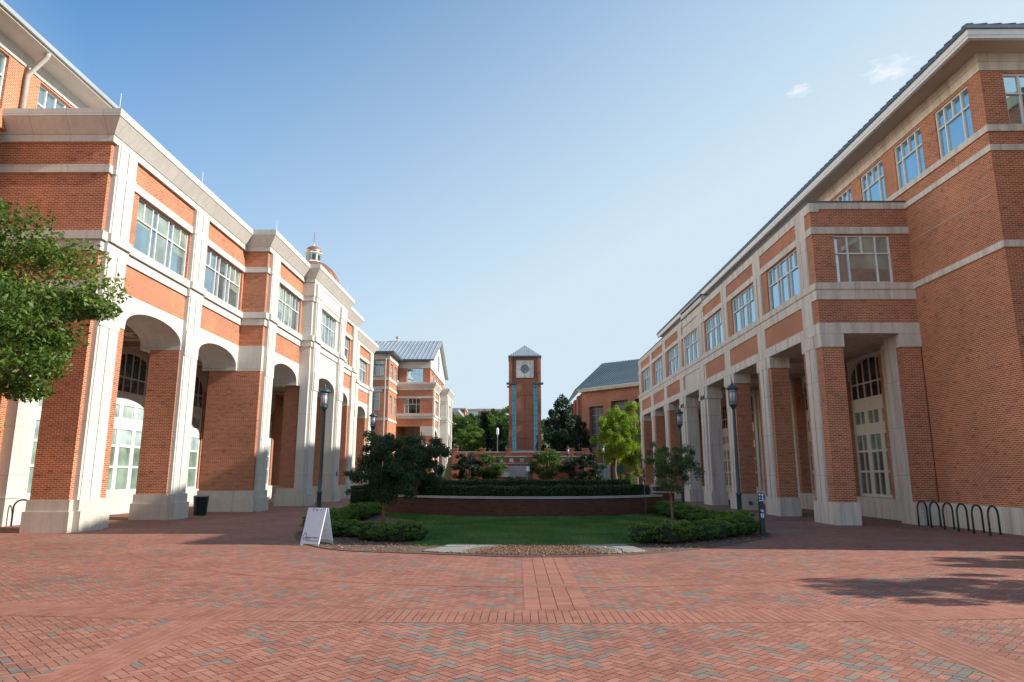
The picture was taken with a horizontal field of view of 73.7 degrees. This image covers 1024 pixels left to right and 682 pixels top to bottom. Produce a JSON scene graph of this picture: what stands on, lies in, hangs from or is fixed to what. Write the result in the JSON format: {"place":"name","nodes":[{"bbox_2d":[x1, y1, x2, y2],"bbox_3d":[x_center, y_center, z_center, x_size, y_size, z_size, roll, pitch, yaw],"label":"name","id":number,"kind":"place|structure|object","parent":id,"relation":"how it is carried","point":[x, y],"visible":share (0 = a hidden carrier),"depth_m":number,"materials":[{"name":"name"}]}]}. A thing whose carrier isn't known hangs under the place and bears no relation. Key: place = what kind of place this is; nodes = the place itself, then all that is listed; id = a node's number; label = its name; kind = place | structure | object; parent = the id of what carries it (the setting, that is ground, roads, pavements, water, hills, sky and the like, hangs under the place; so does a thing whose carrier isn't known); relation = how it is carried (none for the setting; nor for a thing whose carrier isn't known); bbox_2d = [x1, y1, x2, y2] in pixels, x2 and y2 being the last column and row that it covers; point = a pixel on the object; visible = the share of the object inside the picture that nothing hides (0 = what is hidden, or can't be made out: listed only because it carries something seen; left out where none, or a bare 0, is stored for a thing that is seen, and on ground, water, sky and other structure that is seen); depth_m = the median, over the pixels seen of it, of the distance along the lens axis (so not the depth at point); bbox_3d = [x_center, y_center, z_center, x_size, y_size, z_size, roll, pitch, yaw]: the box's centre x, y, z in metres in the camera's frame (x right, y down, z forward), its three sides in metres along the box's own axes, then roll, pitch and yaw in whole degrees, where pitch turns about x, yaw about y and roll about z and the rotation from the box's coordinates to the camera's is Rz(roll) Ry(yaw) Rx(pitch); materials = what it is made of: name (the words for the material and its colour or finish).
{"place":"outdoors","nodes":[
{"label":"outdoors","id":0,"kind":"place"},
{"bbox_2d":[370,336,454,479],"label":"arcade building","id":1,"kind":"structure","parent":0,"point":[418,397],"depth_m":98.48,"materials":[{"name":"brick"}]},
{"bbox_2d":[372,392,379,409],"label":"window","id":2,"kind":"structure","parent":1,"relation":"in","point":[375,395],"depth_m":91.83,"materials":[{"name":"glass"}]},
{"bbox_2d":[373,361,384,374],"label":"window","id":3,"kind":"structure","parent":1,"relation":"in","point":[378,367],"depth_m":92.71,"materials":[{"name":"grey glass"}]},
{"bbox_2d":[404,398,419,413],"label":"window","id":4,"kind":"structure","parent":1,"relation":"in","point":[412,405],"depth_m":98.28,"materials":[{"name":"glass"}]},
{"bbox_2d":[407,369,422,381],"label":"window","id":5,"kind":"structure","parent":1,"relation":"in","point":[413,375],"depth_m":100.34,"materials":[{"name":"blue glass"}]},
{"bbox_2d":[269,498,729,501],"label":"paving","id":6,"kind":"structure","parent":0,"point":[341,500],"depth_m":49.24,"materials":[{"name":"brick"}]},
{"bbox_2d":[450,452,482,479],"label":"ornamental tree","id":7,"kind":"object","parent":6,"relation":"on","point":[462,464],"visible":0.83,"depth_m":73.30,"materials":[{"name":"green plant"}]},
{"bbox_2d":[469,452,507,481],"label":"ornamental tree","id":8,"kind":"object","parent":6,"relation":"on","point":[495,471],"visible":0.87,"depth_m":73.57,"materials":[{"name":"green plant"}]},
{"bbox_2d":[527,449,568,479],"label":"ornamental tree","id":9,"kind":"object","parent":6,"relation":"on","point":[545,470],"visible":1,"depth_m":73.75,"materials":[{"name":"green plant"}]},
{"bbox_2d":[0,498,1023,681],"bbox_3d":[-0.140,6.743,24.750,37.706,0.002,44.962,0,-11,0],"label":"paving","id":10,"kind":"structure","parent":0,"point":[73,556],"depth_m":10.32,"materials":[{"name":"brick"}]},
{"bbox_2d":[0,0,378,533],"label":"arcade building","id":11,"kind":"structure","parent":10,"relation":"on","point":[219,352],"depth_m":29.48,"materials":[{"name":"red brick"}]},
{"bbox_2d":[0,52,6,95],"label":"window","id":12,"kind":"structure","parent":11,"relation":"in","point":[2,57],"depth_m":24.75,"materials":[{"name":"glass"}]},
{"bbox_2d":[25,382,44,496],"bbox_3d":[-19.208,3.077,29.238,0.105,6.920,3.640,0,-11,0],"label":"hall window","id":13,"kind":"structure","parent":11,"relation":"in","point":[39,405],"depth_m":27.43,"materials":[{"name":"white paint"}]},
{"bbox_2d":[37,84,68,107],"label":"window","id":14,"kind":"structure","parent":11,"relation":"in","point":[46,99],"depth_m":27.18,"materials":[{"name":"glass"}]},
{"bbox_2d":[106,353,148,492],"bbox_3d":[-19.174,4.002,33.999,0.105,6.920,3.940,0,-11,0],"label":"hall window","id":15,"kind":"structure","parent":11,"relation":"in","point":[131,393],"depth_m":34.07,"materials":[{"name":"white glass"}]},
{"bbox_2d":[134,198,187,276],"bbox_3d":[-14.713,-4.183,28.579,0.104,2.200,4.260,0,-11,0],"label":"window","id":16,"kind":"structure","parent":11,"relation":"in","point":[157,237],"depth_m":28.59,"materials":[{"name":"glass"}]},
{"bbox_2d":[186,375,203,488],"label":"hall window","id":17,"kind":"structure","parent":11,"relation":"in","point":[199,389],"depth_m":41.25,"materials":[{"name":"glass"}]},
{"bbox_2d":[204,248,240,308],"bbox_3d":[-14.670,-3.038,34.469,0.104,2.200,4.260,0,-11,0],"label":"window","id":18,"kind":"structure","parent":11,"relation":"in","point":[222,280],"depth_m":34.53,"materials":[{"name":"glass"}]},
{"bbox_2d":[266,401,272,485],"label":"hall window","id":19,"kind":"structure","parent":11,"relation":"in","point":[270,431],"depth_m":53.47,"materials":[{"name":"white paint"}]},
{"bbox_2d":[277,285,298,331],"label":"window","id":20,"kind":"structure","parent":11,"relation":"in","point":[288,304],"depth_m":40.75,"materials":[{"name":"glass"}]},
{"bbox_2d":[305,232,339,283],"bbox_3d":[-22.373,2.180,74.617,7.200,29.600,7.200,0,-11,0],"label":"copper dome","id":21,"kind":"structure","parent":11,"relation":"on","point":[313,254],"depth_m":76.13,"materials":[{"name":"metal"}]},
{"bbox_2d":[321,311,333,348],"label":"window","id":22,"kind":"structure","parent":11,"relation":"in","point":[327,323],"depth_m":46.94,"materials":[{"name":"glass"}]},
{"bbox_2d":[359,359,365,383],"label":"window","id":23,"kind":"structure","parent":11,"relation":"in","point":[362,365],"depth_m":65.79,"materials":[{"name":"glass"}]},
{"bbox_2d":[193,495,208,514],"bbox_3d":[-14.517,7.645,31.831,0.682,0.900,0.680,0,-11,0],"label":"litter bin","id":24,"kind":"object","parent":10,"relation":"on","point":[200,504],"visible":1,"depth_m":31.62,"materials":[{"name":"black metal"}]},
{"bbox_2d":[300,508,332,545],"bbox_3d":[-5.312,5.065,18.665,0.620,0.980,0.640,-5,-12,24],"label":"folding sign","id":25,"kind":"object","parent":10,"relation":"on","point":[317,529],"visible":1,"depth_m":18.58,"materials":[{"name":"white plastic"}]},
{"bbox_2d":[316,385,330,510],"bbox_3d":[-8.724,4.914,31.301,0.540,6.100,0.540,0,-11,0],"label":"lamp post","id":26,"kind":"object","parent":10,"relation":"on","point":[324,394],"visible":0.89,"depth_m":31.35,"materials":[{"name":"black metal"}]},
{"bbox_2d":[0,526,1023,681],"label":"paving bands","id":27,"kind":"object","parent":10,"relation":"on","point":[543,585],"visible":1,"depth_m":9.35,"materials":[{"name":"brick"}]},
{"bbox_2d":[385,494,662,516],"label":"curved garden wall","id":28,"kind":"structure","parent":10,"relation":"on","point":[523,506],"depth_m":30.84,"materials":[{"name":"brick"}]},
{"bbox_2d":[297,512,768,555],"bbox_3d":[0.497,7.284,27.595,15.712,0.001,24.039,0,-11,0],"label":"mulch bed","id":29,"kind":"object","parent":10,"relation":"on","point":[420,549],"visible":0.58,"depth_m":18.25,"materials":[{"name":"soil"}]},
{"bbox_2d":[330,519,348,536],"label":"boxwood shrub","id":30,"kind":"object","parent":29,"relation":"on","point":[337,528],"visible":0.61,"depth_m":20.62,"materials":[{"name":"green plant"}]},
{"bbox_2d":[342,519,361,536],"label":"boxwood shrub","id":31,"kind":"object","parent":29,"relation":"on","point":[347,531],"visible":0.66,"depth_m":20.61,"materials":[{"name":"green plant"}]},
{"bbox_2d":[349,520,374,539],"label":"boxwood shrub","id":32,"kind":"object","parent":29,"relation":"on","point":[360,533],"visible":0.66,"depth_m":19.61,"materials":[{"name":"green plant"}]},
{"bbox_2d":[349,484,394,503],"bbox_3d":[-6.829,8.458,37.121,3.867,1.363,1.271,0,-11,0],"label":"clipped hedge","id":33,"kind":"object","parent":29,"relation":"on","point":[355,498],"visible":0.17,"depth_m":36.66,"materials":[{"name":"green plant"}]},
{"bbox_2d":[365,524,393,540],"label":"boxwood shrub","id":34,"kind":"object","parent":29,"relation":"on","point":[378,533],"visible":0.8,"depth_m":19.24,"materials":[{"name":"green plant"}]},
{"bbox_2d":[343,430,425,522],"bbox_3d":[-4.824,5.259,26.370,2.983,3.644,2.576,6,-13,-30],"label":"garden tree","id":35,"kind":"object","parent":29,"relation":"on","point":[380,466],"visible":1,"depth_m":26.12,"materials":[{"name":"green plant"}]},
{"bbox_2d":[385,519,417,541],"bbox_3d":[-3.104,5.375,19.412,0.969,0.635,0.970,-9,-14,38],"label":"boxwood shrub","id":36,"kind":"object","parent":29,"relation":"on","point":[401,531],"visible":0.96,"depth_m":19.21,"materials":[{"name":"green plant"}]},
{"bbox_2d":[406,521,430,540],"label":"boxwood shrub","id":37,"kind":"object","parent":29,"relation":"on","point":[422,532],"visible":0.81,"depth_m":19.39,"materials":[{"name":"green plant"}]},
{"bbox_2d":[403,432,452,494],"bbox_3d":[-4.250,6.389,33.040,2.828,3.985,2.805,6,-13,-28],"label":"garden tree","id":38,"kind":"object","parent":29,"relation":"on","point":[435,450],"visible":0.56,"depth_m":32.79,"materials":[{"name":"green plant"}]},
{"bbox_2d":[295,530,770,556],"bbox_3d":[0.520,6.059,21.293,15.695,0.014,11.320,0,-11,0],"label":"bed edging","id":39,"kind":"object","parent":29,"relation":"on","point":[297,538],"visible":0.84,"depth_m":16.57,"materials":[{"name":"grey concrete"}]},
{"bbox_2d":[465,543,618,554],"bbox_3d":[0.702,5.211,17.093,3.848,0.077,2.291,0,-11,0],"label":"mulch patch","id":40,"kind":"object","parent":29,"relation":"on","point":[519,548],"visible":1,"depth_m":16.87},
{"bbox_2d":[625,521,655,542],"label":"boxwood shrub","id":41,"kind":"object","parent":29,"relation":"on","point":[642,532],"visible":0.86,"depth_m":18.73,"materials":[{"name":"green plant"}]},
{"bbox_2d":[635,454,651,513],"bbox_3d":[6.303,6.873,32.631,0.848,2.866,0.775,0,-11,0],"label":"garden tree","id":42,"kind":"object","parent":29,"relation":"on","point":[644,474],"visible":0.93,"depth_m":32.68,"materials":[{"name":"green plant"}]},
{"bbox_2d":[634,517,662,541],"bbox_3d":[4.024,5.353,19.438,1.090,0.688,1.089,5,-12,-26],"label":"boxwood shrub","id":43,"kind":"object","parent":29,"relation":"on","point":[648,522],"visible":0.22,"depth_m":19.47,"materials":[{"name":"green plant"}]},
{"bbox_2d":[650,484,674,501],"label":"garden wall pillar","id":44,"kind":"structure","parent":29,"relation":"on","point":[660,491],"depth_m":35.56,"materials":[{"name":"brick"}]},
{"bbox_2d":[647,518,690,543],"bbox_3d":[4.281,5.251,18.864,1.334,0.651,1.205,5,-12,-24],"label":"boxwood shrub","id":45,"kind":"object","parent":29,"relation":"on","point":[668,531],"visible":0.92,"depth_m":18.55,"materials":[{"name":"green plant"}]},
{"bbox_2d":[645,441,705,519],"bbox_3d":[6.123,5.456,26.274,2.175,3.220,2.084,-9,-14,38],"label":"garden tree","id":46,"kind":"object","parent":29,"relation":"on","point":[660,461],"visible":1,"depth_m":26.25,"materials":[{"name":"green plant"}]},
{"bbox_2d":[666,502,691,518],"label":"boxwood shrub","id":47,"kind":"object","parent":29,"relation":"on","point":[678,506],"visible":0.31,"depth_m":28.89,"materials":[{"name":"green plant"}]},
{"bbox_2d":[676,519,705,541],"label":"boxwood shrub","id":48,"kind":"object","parent":29,"relation":"on","point":[692,535],"visible":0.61,"depth_m":19.08,"materials":[{"name":"green plant"}]},
{"bbox_2d":[692,519,720,540],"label":"boxwood shrub","id":49,"kind":"object","parent":29,"relation":"on","point":[710,532],"visible":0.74,"depth_m":19.40,"materials":[{"name":"green plant"}]},
{"bbox_2d":[696,518,735,539],"bbox_3d":[5.986,5.523,20.093,1.311,0.586,1.183,3,-11,-14],"label":"boxwood shrub","id":50,"kind":"object","parent":29,"relation":"on","point":[727,529],"visible":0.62,"depth_m":19.87,"materials":[{"name":"green plant"}]},
{"bbox_2d":[715,515,746,536],"bbox_3d":[6.618,5.634,20.800,1.019,0.656,1.018,-1,-11,3],"label":"boxwood shrub","id":51,"kind":"object","parent":29,"relation":"on","point":[739,528],"visible":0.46,"depth_m":20.55,"materials":[{"name":"green plant"}]},
{"bbox_2d":[728,512,758,535],"bbox_3d":[7.075,5.710,21.321,1.195,0.720,1.082,0,-11,0],"label":"boxwood shrub","id":52,"kind":"object","parent":29,"relation":"on","point":[749,525],"visible":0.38,"depth_m":21.11,"materials":[{"name":"green plant"}]},
{"bbox_2d":[758,493,765,535],"bbox_3d":[7.705,5.360,21.046,0.210,1.310,0.126,0,-11,0],"label":"info post","id":53,"kind":"object","parent":29,"relation":"on","point":[761,498],"visible":0.9,"depth_m":21.01,"materials":[{"name":"black metal"}]},
{"bbox_2d":[675,408,684,501],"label":"lamp post","id":54,"kind":"object","parent":10,"relation":"on","point":[679,420],"visible":0.82,"depth_m":40.80,"materials":[{"name":"black metal"}]},
{"bbox_2d":[726,381,741,509],"bbox_3d":[9.674,4.609,29.494,0.532,6.008,0.532,0,-11,0],"label":"lamp post","id":55,"kind":"object","parent":10,"relation":"on","point":[732,388],"visible":0.9,"depth_m":29.54,"materials":[{"name":"black metal"}]},
{"bbox_2d":[638,23,1023,535],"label":"colonnade building","id":56,"kind":"structure","parent":10,"relation":"on","point":[847,319],"depth_m":27.16,"materials":[{"name":"red brick"}]},
{"bbox_2d":[643,367,649,391],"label":"window","id":57,"kind":"structure","parent":56,"relation":"in","point":[646,374],"depth_m":63.55,"materials":[{"name":"glass"}]},
{"bbox_2d":[655,357,662,383],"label":"window","id":58,"kind":"structure","parent":56,"relation":"in","point":[658,364],"depth_m":58.05,"materials":[{"name":"glass"}]},
{"bbox_2d":[668,345,678,375],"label":"window","id":59,"kind":"structure","parent":56,"relation":"in","point":[673,353],"depth_m":52.62,"materials":[{"name":"blue glass"}]},
{"bbox_2d":[685,329,697,364],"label":"window","id":60,"kind":"structure","parent":56,"relation":"in","point":[691,342],"depth_m":47.24,"materials":[{"name":"blue glass"}]},
{"bbox_2d":[706,310,722,350],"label":"window","id":61,"kind":"structure","parent":56,"relation":"in","point":[714,333],"depth_m":41.88,"materials":[{"name":"glass"}]},
{"bbox_2d":[721,405,730,487],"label":"hall window","id":62,"kind":"structure","parent":56,"relation":"in","point":[724,412],"depth_m":53.64,"materials":[{"name":"white glass"}]},
{"bbox_2d":[732,284,755,333],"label":"window","id":63,"kind":"structure","parent":56,"relation":"in","point":[743,304],"depth_m":36.36,"materials":[{"name":"glass"}]},
{"bbox_2d":[750,396,757,488],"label":"hall window","id":64,"kind":"structure","parent":56,"relation":"in","point":[750,396],"depth_m":47.28,"materials":[{"name":"white glass"}]},
{"bbox_2d":[768,250,799,310],"bbox_3d":[12.331,-2.683,30.841,0.104,2.000,3.700,0,-11,0],"label":"window","id":65,"kind":"structure","parent":56,"relation":"in","point":[783,279],"depth_m":30.93,"materials":[{"name":"blue glass"}]},
{"bbox_2d":[804,385,814,492],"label":"hall window","id":66,"kind":"structure","parent":56,"relation":"in","point":[805,392],"depth_m":38.38,"materials":[{"name":"white glass"}]},
{"bbox_2d":[834,187,851,200],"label":"window","id":67,"kind":"structure","parent":56,"relation":"in","point":[846,195],"depth_m":33.17,"materials":[{"name":"glass"}]},
{"bbox_2d":[833,235,892,281],"bbox_3d":[14.180,-3.303,27.656,2.260,2.000,0.104,0,-11,0],"label":"window","id":68,"kind":"structure","parent":56,"relation":"in","point":[858,258],"depth_m":27.65,"materials":[{"name":"glass"}]},
{"bbox_2d":[850,356,892,497],"bbox_3d":[16.674,3.868,31.370,0.105,6.460,3.800,0,-11,0],"label":"hall window","id":69,"kind":"structure","parent":56,"relation":"in","point":[865,383],"depth_m":31.78,"materials":[{"name":"beige glass"}]},
{"bbox_2d":[861,160,885,200],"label":"window","id":70,"kind":"structure","parent":56,"relation":"in","point":[873,185],"depth_m":30.54,"materials":[{"name":"glass"}]},
{"bbox_2d":[894,127,924,188],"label":"window","id":71,"kind":"structure","parent":56,"relation":"in","point":[909,156],"depth_m":27.75,"materials":[{"name":"glass"}]},
{"bbox_2d":[935,86,973,157],"bbox_3d":[16.162,-7.923,24.879,0.104,1.910,1.950,0,-11,0],"label":"window","id":72,"kind":"structure","parent":56,"relation":"in","point":[953,120],"depth_m":24.95,"materials":[{"name":"blue glass"}]},
{"bbox_2d":[1002,74,1023,123],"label":"window","id":73,"kind":"structure","parent":56,"relation":"in","point":[1013,83],"depth_m":23.34,"materials":[{"name":"glass"}]},
{"bbox_2d":[929,501,941,527],"bbox_3d":[15.212,6.251,24.550,0.622,0.959,0.064,6,-12,-27],"label":"bicycle rack","id":74,"kind":"object","parent":10,"relation":"on","point":[930,517],"visible":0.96,"depth_m":24.57,"materials":[{"name":"black metal"}]},
{"bbox_2d":[942,502,955,529],"bbox_3d":[15.186,6.098,23.765,0.622,0.959,0.064,6,-12,-27],"label":"bicycle rack","id":75,"kind":"object","parent":10,"relation":"on","point":[952,512],"visible":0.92,"depth_m":23.80,"materials":[{"name":"black metal"}]},
{"bbox_2d":[956,503,969,531],"bbox_3d":[15.160,5.945,22.980,0.622,0.959,0.064,6,-12,-27],"label":"bicycle rack","id":76,"kind":"object","parent":10,"relation":"on","point":[966,512],"visible":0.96,"depth_m":23.01,"materials":[{"name":"black metal"}]},
{"bbox_2d":[971,504,984,533],"bbox_3d":[15.134,5.793,22.195,0.622,0.959,0.064,6,-12,-27],"label":"bicycle rack","id":77,"kind":"object","parent":10,"relation":"on","point":[982,518],"visible":0.95,"depth_m":22.22,"materials":[{"name":"black metal"}]},
{"bbox_2d":[987,505,1001,535],"bbox_3d":[15.109,5.640,21.410,0.622,0.959,0.064,6,-12,-27],"label":"bicycle rack","id":78,"kind":"object","parent":10,"relation":"on","point":[998,519],"visible":0.96,"depth_m":21.43,"materials":[{"name":"black metal"}]},
{"bbox_2d":[3,0,1023,434],"label":"sky","id":79,"kind":"structure","parent":0,"point":[488,180],"materials":[{"name":"blue"}]},
{"bbox_2d":[385,512,668,545],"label":"lawn","id":80,"kind":"structure","parent":0,"point":[525,529],"depth_m":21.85,"materials":[{"name":"green plant"}]},
{"bbox_2d":[443,435,612,481],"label":"hillside","id":81,"kind":"structure","parent":0,"point":[447,475],"depth_m":87.24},
{"bbox_2d":[451,415,477,450],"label":"hillside tree","id":82,"kind":"object","parent":81,"relation":"on","point":[465,420],"visible":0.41,"depth_m":137.62,"materials":[{"name":"green plant"}]},
{"bbox_2d":[454,424,485,450],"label":"hillside tree","id":83,"kind":"object","parent":81,"relation":"on","point":[467,433],"visible":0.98,"depth_m":126.52,"materials":[{"name":"green plant"}]},
{"bbox_2d":[459,413,493,449],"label":"hillside tree","id":84,"kind":"object","parent":81,"relation":"on","point":[475,417],"visible":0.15,"depth_m":158.21,"materials":[{"name":"green plant"}]},
{"bbox_2d":[473,409,496,450],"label":"hillside tree","id":85,"kind":"object","parent":81,"relation":"on","point":[483,425],"visible":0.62,"depth_m":131.66,"materials":[{"name":"green plant"}]},
{"bbox_2d":[479,408,506,447],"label":"hillside tree","id":86,"kind":"object","parent":81,"relation":"on","point":[497,413],"visible":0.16,"depth_m":184.06,"materials":[{"name":"green plant"}]},
{"bbox_2d":[488,415,508,443],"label":"hillside tree","id":87,"kind":"object","parent":81,"relation":"on","point":[493,421],"visible":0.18,"depth_m":160.75,"materials":[{"name":"green plant"}]},
{"bbox_2d":[493,420,506,450],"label":"hillside tree","id":88,"kind":"object","parent":81,"relation":"on","point":[501,442],"visible":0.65,"depth_m":138.36,"materials":[{"name":"green plant"}]},
{"bbox_2d":[493,415,508,447],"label":"hillside tree","id":89,"kind":"object","parent":81,"relation":"on","point":[505,419],"visible":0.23,"depth_m":155.24,"materials":[{"name":"green plant"}]},
{"bbox_2d":[506,345,542,450],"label":"clock tower","id":90,"kind":"structure","parent":81,"relation":"on","point":[524,383],"depth_m":130.43,"materials":[{"name":"red brick"}]},
{"label":"ground","id":91,"kind":"structure","parent":0,"visible":0},
{"bbox_2d":[0,196,132,434],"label":"shade tree","id":92,"kind":"object","parent":91,"relation":"on","point":[48,301],"visible":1,"depth_m":18.40,"materials":[{"name":"green plant"}]},
{"bbox_2d":[451,448,593,481],"bbox_3d":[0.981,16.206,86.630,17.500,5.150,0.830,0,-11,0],"label":"terrace wall","id":93,"kind":"structure","parent":91,"relation":"on","point":[507,452],"depth_m":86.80,"materials":[{"name":"brick"}]},
{"bbox_2d":[540,394,579,450],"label":"conifer","id":94,"kind":"object","parent":91,"relation":"on","point":[563,439],"visible":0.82,"depth_m":106.94,"materials":[{"name":"green plant"}]},
{"bbox_2d":[564,415,591,451],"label":"conifer","id":95,"kind":"object","parent":91,"relation":"on","point":[584,441],"visible":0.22,"depth_m":113.97,"materials":[{"name":"green plant"}]},
{"bbox_2d":[563,454,606,481],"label":"ornamental tree","id":96,"kind":"object","parent":91,"relation":"on","point":[590,462],"visible":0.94,"depth_m":73.21,"materials":[{"name":"green plant"}]},
{"bbox_2d":[566,359,642,484],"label":"sports hall","id":97,"kind":"structure","parent":91,"relation":"on","point":[590,404],"depth_m":117.71,"materials":[{"name":"brick"}]},
{"bbox_2d":[589,405,637,481],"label":"lime tree","id":98,"kind":"object","parent":91,"relation":"on","point":[626,444],"visible":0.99,"depth_m":80.44,"materials":[{"name":"green plant"}]},
{"bbox_2d":[616,401,641,484],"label":"lime tree","id":99,"kind":"object","parent":91,"relation":"on","point":[633,458],"visible":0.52,"depth_m":82.48,"materials":[{"name":"green plant"}]},
{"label":"terrace ground","id":100,"kind":"structure","parent":0,"visible":0},
{"bbox_2d":[386,478,630,487],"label":"clipped hedge","id":101,"kind":"object","parent":100,"relation":"on","point":[517,482],"visible":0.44,"depth_m":43.12,"materials":[{"name":"green plant"}]},
{"bbox_2d":[396,483,651,495],"bbox_3d":[0.351,7.462,33.009,13.080,1.149,4.292,-1,-11,4],"label":"clipped hedge","id":102,"kind":"object","parent":100,"relation":"on","point":[537,490],"visible":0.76,"depth_m":31.61,"materials":[{"name":"green plant"}]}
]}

